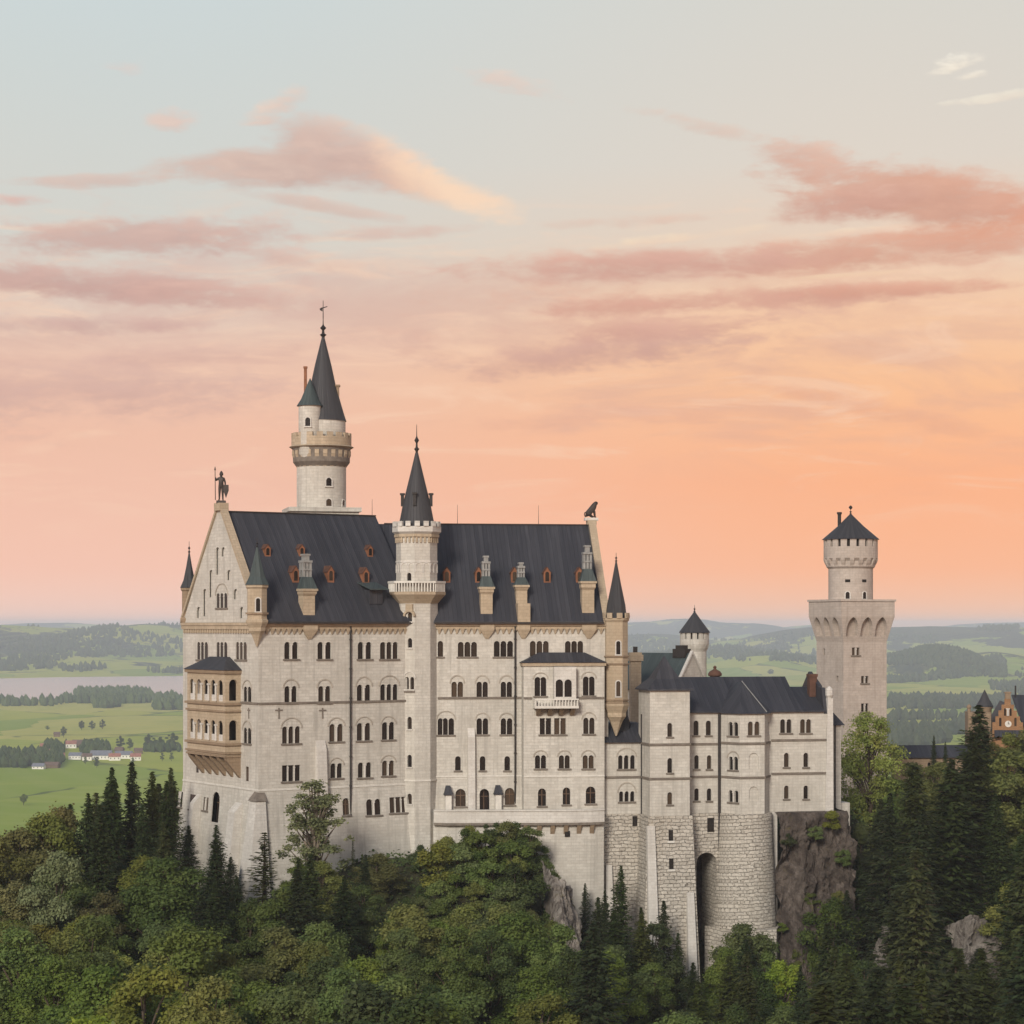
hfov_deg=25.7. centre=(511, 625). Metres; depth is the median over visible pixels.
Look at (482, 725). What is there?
window
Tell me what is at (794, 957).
shrub
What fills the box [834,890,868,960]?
spruce tree
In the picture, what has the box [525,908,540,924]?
shrub
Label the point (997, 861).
spruce tree
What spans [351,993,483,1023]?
broadleaf tree
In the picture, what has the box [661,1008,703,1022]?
broadleaf tree
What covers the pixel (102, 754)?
village house
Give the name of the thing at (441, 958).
broadleaf tree
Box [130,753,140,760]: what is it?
village house
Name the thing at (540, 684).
window
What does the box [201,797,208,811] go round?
window
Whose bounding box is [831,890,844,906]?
shrub
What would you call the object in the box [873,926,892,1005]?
rock outcrop
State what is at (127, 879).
broadleaf tree
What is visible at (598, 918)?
spruce tree
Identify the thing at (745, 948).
spruce tree
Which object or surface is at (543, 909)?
shrub
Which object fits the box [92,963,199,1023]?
broadleaf tree
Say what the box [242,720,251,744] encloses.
window
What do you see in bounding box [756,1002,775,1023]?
broadleaf tree
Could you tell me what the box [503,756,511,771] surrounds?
window
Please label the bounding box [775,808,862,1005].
rock cliff
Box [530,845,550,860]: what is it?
shrub
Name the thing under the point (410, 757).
window
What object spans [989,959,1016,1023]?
spruce tree
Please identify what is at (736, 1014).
broadleaf tree
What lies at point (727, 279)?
sky
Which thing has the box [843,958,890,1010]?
broadleaf tree
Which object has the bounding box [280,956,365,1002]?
broadleaf tree
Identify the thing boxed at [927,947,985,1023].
spruce tree
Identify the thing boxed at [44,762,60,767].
village house
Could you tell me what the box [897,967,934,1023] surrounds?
spruce tree
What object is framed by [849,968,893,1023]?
spruce tree
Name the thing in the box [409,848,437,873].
shrub
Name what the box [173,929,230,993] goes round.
broadleaf tree
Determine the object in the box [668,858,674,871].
window
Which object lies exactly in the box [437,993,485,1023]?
broadleaf tree
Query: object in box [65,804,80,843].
spruce tree
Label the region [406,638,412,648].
window
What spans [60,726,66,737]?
broadleaf tree
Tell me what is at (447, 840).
shrub
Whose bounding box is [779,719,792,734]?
window
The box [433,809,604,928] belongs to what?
terrace
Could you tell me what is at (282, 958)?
broadleaf tree
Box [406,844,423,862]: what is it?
shrub
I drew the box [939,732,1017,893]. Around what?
spruce tree
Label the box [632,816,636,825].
window
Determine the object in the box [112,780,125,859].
spruce tree
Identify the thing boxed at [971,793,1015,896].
spruce tree
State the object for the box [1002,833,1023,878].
broadleaf tree
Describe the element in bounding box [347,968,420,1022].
broadleaf tree
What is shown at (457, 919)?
shrub
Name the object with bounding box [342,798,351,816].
window
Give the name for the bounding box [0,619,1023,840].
valley floor
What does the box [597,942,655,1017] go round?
broadleaf tree
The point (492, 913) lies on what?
broadleaf tree
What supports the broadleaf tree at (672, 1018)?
on the castle hill
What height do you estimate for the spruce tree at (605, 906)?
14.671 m
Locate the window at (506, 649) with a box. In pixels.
[492,641,513,657]
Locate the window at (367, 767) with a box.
[357,762,373,778]
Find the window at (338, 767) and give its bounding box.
[329,757,344,779]
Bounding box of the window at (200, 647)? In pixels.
[195,642,207,660]
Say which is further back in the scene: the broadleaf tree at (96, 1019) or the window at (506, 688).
the window at (506, 688)
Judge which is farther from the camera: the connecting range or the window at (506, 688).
the connecting range
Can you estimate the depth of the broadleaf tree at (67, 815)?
294.55 m
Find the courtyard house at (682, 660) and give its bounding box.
[608,645,704,722]
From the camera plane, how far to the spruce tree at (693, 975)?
292.77 m
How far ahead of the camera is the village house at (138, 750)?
3331.50 m
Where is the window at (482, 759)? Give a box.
[478,756,486,771]
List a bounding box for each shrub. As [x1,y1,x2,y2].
[399,884,432,907]
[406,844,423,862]
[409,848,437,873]
[410,895,432,919]
[422,879,457,915]
[425,901,450,924]
[426,919,471,948]
[433,834,454,867]
[435,844,479,877]
[440,909,474,928]
[444,840,473,868]
[444,873,467,898]
[449,924,472,948]
[454,903,482,922]
[458,828,482,851]
[458,830,500,860]
[458,852,496,877]
[461,825,479,847]
[462,880,485,910]
[464,859,508,897]
[472,846,498,863]
[479,823,497,846]
[480,898,506,922]
[488,821,504,844]
[488,880,535,911]
[490,860,550,905]
[491,838,535,875]
[493,819,518,844]
[505,821,537,848]
[506,854,526,884]
[511,840,544,873]
[511,909,548,940]
[513,825,544,849]
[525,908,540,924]
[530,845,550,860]
[531,858,558,883]
[539,901,547,924]
[540,910,549,941]
[543,918,557,944]
[777,922,788,933]
[779,833,797,846]
[790,949,804,964]
[803,893,821,903]
[806,825,823,842]
[822,810,840,832]
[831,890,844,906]
[833,850,851,867]
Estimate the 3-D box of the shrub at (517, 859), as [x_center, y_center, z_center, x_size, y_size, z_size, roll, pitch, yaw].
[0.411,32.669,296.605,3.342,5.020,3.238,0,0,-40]
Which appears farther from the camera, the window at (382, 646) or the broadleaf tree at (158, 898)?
the window at (382, 646)
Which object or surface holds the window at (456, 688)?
in the palace
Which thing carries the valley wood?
on the valley floor
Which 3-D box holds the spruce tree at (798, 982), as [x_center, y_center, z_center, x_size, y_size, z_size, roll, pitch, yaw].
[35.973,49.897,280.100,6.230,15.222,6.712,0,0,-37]
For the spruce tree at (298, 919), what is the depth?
255.26 m
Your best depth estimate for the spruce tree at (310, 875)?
269.18 m
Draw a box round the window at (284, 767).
[281,765,301,782]
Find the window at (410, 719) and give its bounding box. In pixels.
[406,717,412,730]
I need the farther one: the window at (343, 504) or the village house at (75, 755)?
the village house at (75, 755)
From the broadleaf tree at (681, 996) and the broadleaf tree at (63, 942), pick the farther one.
the broadleaf tree at (681, 996)
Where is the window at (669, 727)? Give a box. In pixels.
[666,723,673,737]
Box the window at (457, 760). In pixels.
[454,756,461,771]
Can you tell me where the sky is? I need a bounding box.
[0,0,1023,626]
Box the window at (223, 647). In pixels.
[217,642,226,656]
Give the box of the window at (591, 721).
[581,712,596,735]
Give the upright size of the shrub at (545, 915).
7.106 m
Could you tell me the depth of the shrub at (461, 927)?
276.14 m
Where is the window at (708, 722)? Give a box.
[705,721,712,736]
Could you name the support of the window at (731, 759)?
in the wing
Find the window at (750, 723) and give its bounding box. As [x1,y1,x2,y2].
[747,722,760,736]
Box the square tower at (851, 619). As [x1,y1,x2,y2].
[807,505,895,797]
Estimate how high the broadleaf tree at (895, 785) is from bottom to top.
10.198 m
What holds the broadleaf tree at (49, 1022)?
on the castle hill
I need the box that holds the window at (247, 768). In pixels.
[246,766,248,780]
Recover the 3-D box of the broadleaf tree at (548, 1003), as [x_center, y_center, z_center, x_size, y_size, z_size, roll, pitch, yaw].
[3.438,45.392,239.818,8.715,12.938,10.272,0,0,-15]
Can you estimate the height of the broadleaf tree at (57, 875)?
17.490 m
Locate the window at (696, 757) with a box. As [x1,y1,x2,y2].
[693,755,700,770]
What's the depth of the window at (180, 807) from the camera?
320.53 m
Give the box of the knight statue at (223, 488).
[214,468,228,502]
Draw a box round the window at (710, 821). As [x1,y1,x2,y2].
[707,818,713,831]
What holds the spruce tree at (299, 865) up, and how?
on the castle hill
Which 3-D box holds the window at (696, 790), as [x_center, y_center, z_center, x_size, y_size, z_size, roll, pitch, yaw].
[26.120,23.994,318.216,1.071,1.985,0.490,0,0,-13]
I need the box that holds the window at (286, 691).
[283,679,298,703]
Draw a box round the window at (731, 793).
[727,790,738,803]
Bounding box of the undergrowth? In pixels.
[37,807,1003,1023]
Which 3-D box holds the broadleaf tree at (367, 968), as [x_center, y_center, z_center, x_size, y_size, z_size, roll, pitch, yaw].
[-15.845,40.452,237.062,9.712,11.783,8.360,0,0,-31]
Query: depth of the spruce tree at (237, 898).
272.83 m
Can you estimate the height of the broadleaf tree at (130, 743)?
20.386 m
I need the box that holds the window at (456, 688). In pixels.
[450,675,464,698]
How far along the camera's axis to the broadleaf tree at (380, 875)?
293.52 m
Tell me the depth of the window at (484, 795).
315.56 m
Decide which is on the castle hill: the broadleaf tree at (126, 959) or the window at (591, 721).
the broadleaf tree at (126, 959)
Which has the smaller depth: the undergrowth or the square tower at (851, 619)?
the undergrowth
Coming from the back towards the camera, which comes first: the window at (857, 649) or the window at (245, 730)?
the window at (857, 649)
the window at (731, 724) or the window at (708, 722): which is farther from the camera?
the window at (708, 722)
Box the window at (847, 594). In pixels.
[845,591,850,598]
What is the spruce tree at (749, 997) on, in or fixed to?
on the castle hill
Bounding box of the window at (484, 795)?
[480,789,488,808]
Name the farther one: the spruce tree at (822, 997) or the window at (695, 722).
the window at (695, 722)
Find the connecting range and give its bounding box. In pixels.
[888,745,966,779]
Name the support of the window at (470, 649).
in the palace
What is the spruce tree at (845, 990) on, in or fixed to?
on the castle hill
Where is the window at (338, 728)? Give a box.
[328,717,344,742]
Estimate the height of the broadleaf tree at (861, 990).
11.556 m
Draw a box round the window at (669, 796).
[666,792,673,805]
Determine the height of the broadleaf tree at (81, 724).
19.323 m
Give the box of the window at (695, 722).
[692,721,699,736]
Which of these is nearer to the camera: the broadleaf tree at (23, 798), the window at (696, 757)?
the window at (696, 757)
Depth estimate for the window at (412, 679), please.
311.96 m
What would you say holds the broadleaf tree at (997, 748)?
on the castle hill
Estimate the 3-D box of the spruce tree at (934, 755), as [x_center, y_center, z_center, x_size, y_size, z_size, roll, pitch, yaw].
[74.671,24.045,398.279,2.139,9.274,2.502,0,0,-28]
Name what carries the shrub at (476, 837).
on the castle hill
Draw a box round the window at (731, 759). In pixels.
[727,751,738,771]
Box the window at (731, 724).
[726,722,738,737]
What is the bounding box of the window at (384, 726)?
[380,716,396,740]
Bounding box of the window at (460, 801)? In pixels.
[454,789,466,807]
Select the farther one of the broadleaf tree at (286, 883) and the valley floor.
the valley floor
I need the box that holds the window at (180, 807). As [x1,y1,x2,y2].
[177,791,182,808]
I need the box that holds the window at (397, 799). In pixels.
[389,797,408,814]
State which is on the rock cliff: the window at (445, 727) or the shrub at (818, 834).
the shrub at (818, 834)
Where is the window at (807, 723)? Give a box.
[799,719,812,734]
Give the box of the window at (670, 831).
[667,830,674,842]
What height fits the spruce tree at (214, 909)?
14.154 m
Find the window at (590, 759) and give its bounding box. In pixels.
[581,750,595,769]
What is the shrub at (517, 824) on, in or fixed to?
on the castle hill
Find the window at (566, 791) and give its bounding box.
[561,787,571,805]
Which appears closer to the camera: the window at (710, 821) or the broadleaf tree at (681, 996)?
the broadleaf tree at (681, 996)
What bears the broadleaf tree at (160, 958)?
on the castle hill
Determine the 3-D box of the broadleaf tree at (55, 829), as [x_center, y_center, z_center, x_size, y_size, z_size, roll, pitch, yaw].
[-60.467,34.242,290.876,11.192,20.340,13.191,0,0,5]
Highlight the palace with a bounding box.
[175,503,629,904]
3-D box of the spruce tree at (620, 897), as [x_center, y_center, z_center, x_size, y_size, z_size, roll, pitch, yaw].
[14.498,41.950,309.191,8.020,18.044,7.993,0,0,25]
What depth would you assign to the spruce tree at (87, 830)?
291.58 m
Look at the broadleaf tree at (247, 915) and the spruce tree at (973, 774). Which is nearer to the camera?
the broadleaf tree at (247, 915)
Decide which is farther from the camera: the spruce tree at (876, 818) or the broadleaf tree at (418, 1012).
the spruce tree at (876, 818)
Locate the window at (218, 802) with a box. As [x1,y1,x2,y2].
[216,795,219,821]
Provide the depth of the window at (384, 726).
310.90 m
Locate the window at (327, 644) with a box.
[316,642,332,660]
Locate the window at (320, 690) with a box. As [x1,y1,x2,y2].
[316,679,332,703]
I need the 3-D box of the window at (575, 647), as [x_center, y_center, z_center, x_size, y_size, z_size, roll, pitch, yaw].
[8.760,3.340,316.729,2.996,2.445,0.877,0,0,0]
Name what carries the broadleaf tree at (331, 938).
on the castle hill
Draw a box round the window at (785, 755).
[783,753,790,768]
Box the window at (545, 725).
[538,718,552,735]
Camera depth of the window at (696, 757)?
318.43 m
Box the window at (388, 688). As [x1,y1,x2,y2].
[379,675,399,701]
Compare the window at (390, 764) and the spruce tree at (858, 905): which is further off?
the spruce tree at (858, 905)
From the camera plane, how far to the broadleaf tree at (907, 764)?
353.83 m
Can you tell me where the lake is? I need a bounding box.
[0,676,182,699]
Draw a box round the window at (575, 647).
[565,641,582,651]
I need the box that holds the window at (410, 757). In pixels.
[406,755,412,768]
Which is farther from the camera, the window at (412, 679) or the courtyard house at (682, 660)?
the courtyard house at (682, 660)
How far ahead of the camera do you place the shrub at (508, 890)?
290.50 m
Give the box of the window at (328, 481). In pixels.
[325,477,332,486]
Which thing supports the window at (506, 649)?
in the palace
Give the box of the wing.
[604,656,849,1006]
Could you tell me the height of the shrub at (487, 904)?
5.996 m
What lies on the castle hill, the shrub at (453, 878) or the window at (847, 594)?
the shrub at (453, 878)
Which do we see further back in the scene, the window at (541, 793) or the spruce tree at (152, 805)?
the window at (541, 793)
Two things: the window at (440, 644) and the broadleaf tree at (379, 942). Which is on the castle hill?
the broadleaf tree at (379, 942)
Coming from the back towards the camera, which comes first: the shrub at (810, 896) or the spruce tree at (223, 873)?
the shrub at (810, 896)
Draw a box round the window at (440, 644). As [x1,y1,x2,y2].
[436,641,444,657]
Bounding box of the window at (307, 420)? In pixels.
[304,416,311,426]
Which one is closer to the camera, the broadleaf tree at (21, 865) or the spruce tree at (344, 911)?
the spruce tree at (344, 911)
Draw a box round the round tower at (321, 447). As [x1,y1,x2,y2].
[282,306,361,514]
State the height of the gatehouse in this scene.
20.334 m
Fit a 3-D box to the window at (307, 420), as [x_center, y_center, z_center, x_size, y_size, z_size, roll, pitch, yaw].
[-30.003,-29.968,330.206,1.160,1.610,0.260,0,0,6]
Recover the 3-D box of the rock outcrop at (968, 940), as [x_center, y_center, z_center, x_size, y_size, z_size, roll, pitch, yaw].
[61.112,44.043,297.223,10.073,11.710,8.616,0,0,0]
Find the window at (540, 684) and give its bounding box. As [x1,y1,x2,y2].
[533,672,547,697]
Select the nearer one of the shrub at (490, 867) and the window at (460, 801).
the shrub at (490, 867)
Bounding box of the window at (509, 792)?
[504,788,515,806]
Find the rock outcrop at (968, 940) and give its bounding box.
[941,915,1006,982]
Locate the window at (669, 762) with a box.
[666,758,673,773]
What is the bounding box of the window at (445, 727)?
[436,711,455,736]
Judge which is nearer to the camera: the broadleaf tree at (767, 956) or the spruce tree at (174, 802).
the broadleaf tree at (767, 956)
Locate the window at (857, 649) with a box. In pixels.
[851,648,860,656]
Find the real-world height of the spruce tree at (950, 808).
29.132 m
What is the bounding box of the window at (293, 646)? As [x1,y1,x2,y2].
[283,642,299,660]
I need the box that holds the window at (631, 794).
[617,782,636,802]
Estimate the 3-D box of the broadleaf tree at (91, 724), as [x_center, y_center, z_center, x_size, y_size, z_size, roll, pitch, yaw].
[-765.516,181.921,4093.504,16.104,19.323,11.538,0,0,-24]
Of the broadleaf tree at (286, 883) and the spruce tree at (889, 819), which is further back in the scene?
the spruce tree at (889, 819)
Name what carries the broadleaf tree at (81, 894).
on the castle hill
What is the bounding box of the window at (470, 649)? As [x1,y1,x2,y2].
[456,642,478,657]
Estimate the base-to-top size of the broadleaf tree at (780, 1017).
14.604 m
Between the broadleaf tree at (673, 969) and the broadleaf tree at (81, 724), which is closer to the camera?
the broadleaf tree at (673, 969)
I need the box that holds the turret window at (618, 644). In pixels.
[615,640,621,655]
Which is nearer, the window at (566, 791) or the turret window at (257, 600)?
the turret window at (257, 600)
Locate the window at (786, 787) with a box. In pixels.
[783,786,790,800]
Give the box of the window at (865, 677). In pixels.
[860,676,869,684]
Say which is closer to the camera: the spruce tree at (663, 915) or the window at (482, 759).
the spruce tree at (663, 915)
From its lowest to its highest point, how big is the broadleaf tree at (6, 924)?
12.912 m
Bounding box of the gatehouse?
[965,686,1023,771]
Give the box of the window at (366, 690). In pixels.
[355,676,372,702]
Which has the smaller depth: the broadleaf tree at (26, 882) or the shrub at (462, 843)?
the broadleaf tree at (26, 882)
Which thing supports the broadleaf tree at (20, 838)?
on the castle hill
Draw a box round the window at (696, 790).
[693,788,700,801]
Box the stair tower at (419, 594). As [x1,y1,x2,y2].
[388,425,445,853]
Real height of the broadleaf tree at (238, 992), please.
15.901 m
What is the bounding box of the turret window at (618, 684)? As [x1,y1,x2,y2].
[615,680,621,697]
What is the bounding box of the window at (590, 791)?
[584,787,596,804]
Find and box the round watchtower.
[679,605,709,676]
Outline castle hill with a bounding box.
[125,797,1020,1023]
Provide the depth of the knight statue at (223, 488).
310.12 m
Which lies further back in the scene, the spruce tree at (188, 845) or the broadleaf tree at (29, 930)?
the spruce tree at (188, 845)
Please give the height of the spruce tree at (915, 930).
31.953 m
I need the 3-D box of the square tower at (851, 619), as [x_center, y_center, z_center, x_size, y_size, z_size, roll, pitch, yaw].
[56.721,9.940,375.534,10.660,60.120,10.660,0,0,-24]
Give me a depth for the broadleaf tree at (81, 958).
233.96 m
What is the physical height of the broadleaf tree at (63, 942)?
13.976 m
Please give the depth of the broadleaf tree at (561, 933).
255.81 m
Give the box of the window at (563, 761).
[557,750,571,769]
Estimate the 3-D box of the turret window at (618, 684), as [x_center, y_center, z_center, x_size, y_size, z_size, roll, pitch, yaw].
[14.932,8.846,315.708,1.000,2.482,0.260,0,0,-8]
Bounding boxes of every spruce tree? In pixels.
[61,793,96,921]
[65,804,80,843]
[76,793,99,840]
[82,804,132,937]
[85,767,130,934]
[95,786,129,860]
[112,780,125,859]
[115,762,154,932]
[122,805,156,936]
[136,771,169,857]
[148,784,175,848]
[149,781,195,905]
[154,822,178,887]
[159,768,194,885]
[162,777,179,837]
[177,825,205,898]
[187,871,224,930]
[194,852,231,917]
[199,825,234,929]
[200,883,243,982]
[222,857,247,903]
[227,876,247,934]
[241,832,278,918]
[276,869,321,970]
[290,858,306,888]
[300,854,329,935]
[325,877,367,962]
[349,841,355,879]
[353,854,380,941]
[558,922,635,1023]
[578,883,593,939]
[584,897,607,948]
[599,910,638,996]
[600,890,610,946]
[607,866,635,963]
[627,914,665,1005]
[630,907,646,960]
[644,988,664,1023]
[653,901,675,990]
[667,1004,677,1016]
[670,933,688,1007]
[683,962,708,1020]
[687,981,715,1023]
[704,955,740,1023]
[713,939,761,1006]
[718,938,765,1005]
[727,951,769,1023]
[786,981,811,1023]
[789,966,810,1010]
[799,980,846,1023]
[808,934,824,989]
[809,923,851,1021]
[813,946,841,1022]
[827,953,870,1023]
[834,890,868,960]
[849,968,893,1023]
[852,857,876,948]
[853,793,903,972]
[855,799,893,901]
[858,885,932,1021]
[866,815,953,969]
[869,764,941,898]
[882,766,966,968]
[884,848,950,1011]
[884,958,913,1022]
[885,983,924,1023]
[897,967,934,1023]
[924,759,1001,953]
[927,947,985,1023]
[927,1001,953,1023]
[928,705,1021,863]
[929,736,937,779]
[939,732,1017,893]
[940,948,974,1013]
[942,742,948,780]
[955,805,984,897]
[964,948,1003,1023]
[966,949,993,1023]
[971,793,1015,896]
[974,803,1014,922]
[983,840,1023,1004]
[984,902,1023,1013]
[985,847,1023,1020]
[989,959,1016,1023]
[991,934,1023,1023]
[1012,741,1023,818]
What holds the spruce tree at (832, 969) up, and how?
on the castle hill
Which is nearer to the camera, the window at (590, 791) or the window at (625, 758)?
the window at (590, 791)
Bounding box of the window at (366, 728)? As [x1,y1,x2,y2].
[355,716,372,741]
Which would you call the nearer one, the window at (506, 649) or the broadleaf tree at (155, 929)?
the broadleaf tree at (155, 929)
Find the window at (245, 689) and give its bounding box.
[242,680,251,703]
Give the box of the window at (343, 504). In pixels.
[341,499,345,506]
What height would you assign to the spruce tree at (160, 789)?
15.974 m
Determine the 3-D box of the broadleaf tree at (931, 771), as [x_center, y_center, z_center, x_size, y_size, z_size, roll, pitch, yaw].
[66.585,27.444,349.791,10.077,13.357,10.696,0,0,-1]
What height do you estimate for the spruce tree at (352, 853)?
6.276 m
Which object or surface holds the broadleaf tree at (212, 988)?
on the castle hill
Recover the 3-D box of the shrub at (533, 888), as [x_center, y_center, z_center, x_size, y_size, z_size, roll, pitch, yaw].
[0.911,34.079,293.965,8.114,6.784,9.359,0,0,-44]
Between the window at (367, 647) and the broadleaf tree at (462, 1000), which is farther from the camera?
the window at (367, 647)
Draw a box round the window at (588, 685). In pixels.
[581,671,596,696]
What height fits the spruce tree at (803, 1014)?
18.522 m
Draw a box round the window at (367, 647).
[357,642,373,660]
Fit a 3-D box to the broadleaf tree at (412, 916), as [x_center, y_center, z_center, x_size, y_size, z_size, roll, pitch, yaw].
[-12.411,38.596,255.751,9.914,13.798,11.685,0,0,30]
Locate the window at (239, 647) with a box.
[234,642,246,660]
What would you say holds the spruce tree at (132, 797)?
on the castle hill
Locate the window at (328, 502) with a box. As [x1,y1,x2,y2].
[325,498,332,506]
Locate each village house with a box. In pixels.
[31,763,45,768]
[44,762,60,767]
[53,732,59,736]
[65,740,76,747]
[68,752,81,759]
[82,753,92,760]
[90,750,112,759]
[108,753,120,760]
[114,747,124,752]
[115,751,132,758]
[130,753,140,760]
[134,748,142,753]
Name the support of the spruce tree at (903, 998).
on the castle hill
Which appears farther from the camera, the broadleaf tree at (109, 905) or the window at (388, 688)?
the window at (388, 688)
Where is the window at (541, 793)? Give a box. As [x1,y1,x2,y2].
[537,789,547,807]
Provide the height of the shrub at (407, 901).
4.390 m
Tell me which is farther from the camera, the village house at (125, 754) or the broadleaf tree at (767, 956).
the village house at (125, 754)
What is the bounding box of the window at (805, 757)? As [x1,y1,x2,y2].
[802,753,809,768]
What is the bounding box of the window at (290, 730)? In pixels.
[280,717,302,744]
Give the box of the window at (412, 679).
[404,671,415,690]
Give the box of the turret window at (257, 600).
[254,597,261,611]
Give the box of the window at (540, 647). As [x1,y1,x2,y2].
[530,641,547,656]
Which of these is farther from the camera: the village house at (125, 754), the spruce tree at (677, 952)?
the village house at (125, 754)
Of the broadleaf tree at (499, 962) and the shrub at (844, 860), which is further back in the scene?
the shrub at (844, 860)
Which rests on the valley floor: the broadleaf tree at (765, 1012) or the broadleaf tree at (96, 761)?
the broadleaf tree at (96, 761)
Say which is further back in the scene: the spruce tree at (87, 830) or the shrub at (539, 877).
the shrub at (539, 877)
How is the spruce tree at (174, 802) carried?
on the castle hill
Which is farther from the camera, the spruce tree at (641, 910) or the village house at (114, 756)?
the village house at (114, 756)
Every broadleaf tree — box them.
[0,825,51,886]
[0,839,32,921]
[0,878,60,937]
[0,918,47,946]
[0,922,48,1000]
[0,922,74,1023]
[0,950,91,1023]
[13,878,36,935]
[15,849,84,956]
[18,811,86,921]
[20,794,27,804]
[24,866,121,929]
[30,801,110,922]
[30,1017,68,1023]
[31,924,62,956]
[33,959,160,1023]
[47,928,96,968]
[48,912,120,956]
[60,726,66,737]
[64,915,129,988]
[65,890,131,954]
[67,1013,114,1023]
[78,721,84,729]
[78,861,133,933]
[88,721,95,727]
[88,914,137,970]
[92,951,129,982]
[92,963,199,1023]
[93,757,99,765]
[98,719,105,728]
[110,950,134,969]
[112,855,207,939]
[115,736,124,746]
[116,854,178,931]
[119,945,183,1019]
[126,738,133,747]
[135,920,172,991]
[135,920,248,1018]
[143,734,154,744]
[156,986,203,1022]
[158,974,246,1023]
[165,732,178,744]
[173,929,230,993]
[190,949,249,1008]
[208,982,258,1023]
[215,897,267,984]
[226,886,325,967]
[236,977,285,1023]
[237,923,322,999]
[248,981,319,1023]
[273,779,355,880]
[280,864,319,902]
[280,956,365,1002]
[281,920,355,985]
[294,940,342,999]
[294,1008,319,1023]
[304,933,380,979]
[308,965,360,1023]
[311,857,352,915]
[311,979,432,1023]
[315,892,380,955]
[340,955,386,1010]
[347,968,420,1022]
[348,884,388,957]
[350,853,410,902]
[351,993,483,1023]
[373,918,403,956]
[374,903,446,983]
[375,926,421,991]
[383,952,442,994]
[390,993,450,1023]
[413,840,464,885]
[413,984,442,996]
[418,926,497,1021]
[434,949,466,978]
[434,986,490,1023]
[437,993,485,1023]
[460,926,517,1020]
[460,930,530,1022]
[468,903,548,963]
[482,909,553,978]
[483,964,580,1023]
[512,991,586,1023]
[525,923,595,1008]
[545,946,604,1022]
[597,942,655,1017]
[597,948,648,1023]
[626,920,687,1010]
[629,962,679,1023]
[647,1010,705,1023]
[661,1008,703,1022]
[666,975,709,1019]
[701,946,739,1008]
[704,922,777,974]
[710,1003,763,1023]
[713,966,782,1021]
[753,939,786,1002]
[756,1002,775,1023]
[761,959,810,1010]
[766,1004,797,1023]
[795,896,865,992]
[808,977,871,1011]
[841,709,910,834]
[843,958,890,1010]
[851,822,873,853]
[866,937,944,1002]
[873,796,904,831]
[876,779,905,815]
[883,762,936,821]
[920,761,947,834]
[960,747,1023,870]
[975,886,1018,963]
[985,742,1012,800]
[997,732,1022,804]
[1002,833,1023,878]
[1005,727,1023,772]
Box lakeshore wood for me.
[0,685,182,709]
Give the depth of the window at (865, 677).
371.82 m
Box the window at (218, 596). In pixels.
[215,583,227,608]
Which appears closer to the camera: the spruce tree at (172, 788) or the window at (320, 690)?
the window at (320, 690)
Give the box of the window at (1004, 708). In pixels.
[1004,708,1011,715]
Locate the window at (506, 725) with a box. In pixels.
[499,712,513,735]
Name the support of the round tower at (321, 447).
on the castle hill
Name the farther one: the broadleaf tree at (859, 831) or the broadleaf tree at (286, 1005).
the broadleaf tree at (859, 831)
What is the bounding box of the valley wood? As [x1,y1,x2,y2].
[707,630,1023,744]
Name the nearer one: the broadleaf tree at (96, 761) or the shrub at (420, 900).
the shrub at (420, 900)
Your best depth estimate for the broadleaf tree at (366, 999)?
190.69 m
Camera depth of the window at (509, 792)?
315.41 m
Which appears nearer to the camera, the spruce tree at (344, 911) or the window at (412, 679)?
the spruce tree at (344, 911)
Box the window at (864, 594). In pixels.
[862,591,866,598]
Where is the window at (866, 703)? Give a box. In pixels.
[860,703,869,712]
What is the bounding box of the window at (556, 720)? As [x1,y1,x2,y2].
[553,718,566,735]
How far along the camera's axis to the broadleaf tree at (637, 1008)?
256.41 m
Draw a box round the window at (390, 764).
[380,755,396,777]
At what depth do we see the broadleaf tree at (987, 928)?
293.42 m
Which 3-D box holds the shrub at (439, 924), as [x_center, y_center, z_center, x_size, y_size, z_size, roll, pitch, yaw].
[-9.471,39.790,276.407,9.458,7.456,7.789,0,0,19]
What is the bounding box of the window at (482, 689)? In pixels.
[475,675,489,698]
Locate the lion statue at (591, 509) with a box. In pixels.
[584,501,597,520]
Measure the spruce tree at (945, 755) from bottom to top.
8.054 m
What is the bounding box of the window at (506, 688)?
[499,675,513,698]
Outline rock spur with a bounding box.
[541,861,581,951]
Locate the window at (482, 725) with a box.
[475,712,489,735]
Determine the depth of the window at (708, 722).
318.81 m
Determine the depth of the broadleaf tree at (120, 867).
290.00 m
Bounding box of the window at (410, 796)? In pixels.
[406,794,412,805]
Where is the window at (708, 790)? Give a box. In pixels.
[706,788,712,801]
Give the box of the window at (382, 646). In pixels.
[379,642,399,660]
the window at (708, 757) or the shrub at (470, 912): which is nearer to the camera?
the shrub at (470, 912)
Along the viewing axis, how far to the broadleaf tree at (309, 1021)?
211.88 m
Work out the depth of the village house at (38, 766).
2978.45 m
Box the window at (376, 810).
[365,799,382,816]
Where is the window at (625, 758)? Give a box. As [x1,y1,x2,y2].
[616,748,636,770]
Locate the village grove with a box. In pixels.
[0,737,181,767]
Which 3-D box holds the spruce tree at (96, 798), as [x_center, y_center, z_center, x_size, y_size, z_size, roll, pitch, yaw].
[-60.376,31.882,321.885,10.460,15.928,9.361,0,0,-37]
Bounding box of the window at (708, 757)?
[706,755,712,770]
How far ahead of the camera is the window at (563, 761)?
314.64 m
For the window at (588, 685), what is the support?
in the palace
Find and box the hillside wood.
[0,620,1019,682]
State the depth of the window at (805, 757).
321.94 m
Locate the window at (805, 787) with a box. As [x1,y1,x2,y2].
[802,786,809,799]
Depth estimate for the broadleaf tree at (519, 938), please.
259.02 m
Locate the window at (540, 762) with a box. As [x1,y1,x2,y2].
[533,750,547,769]

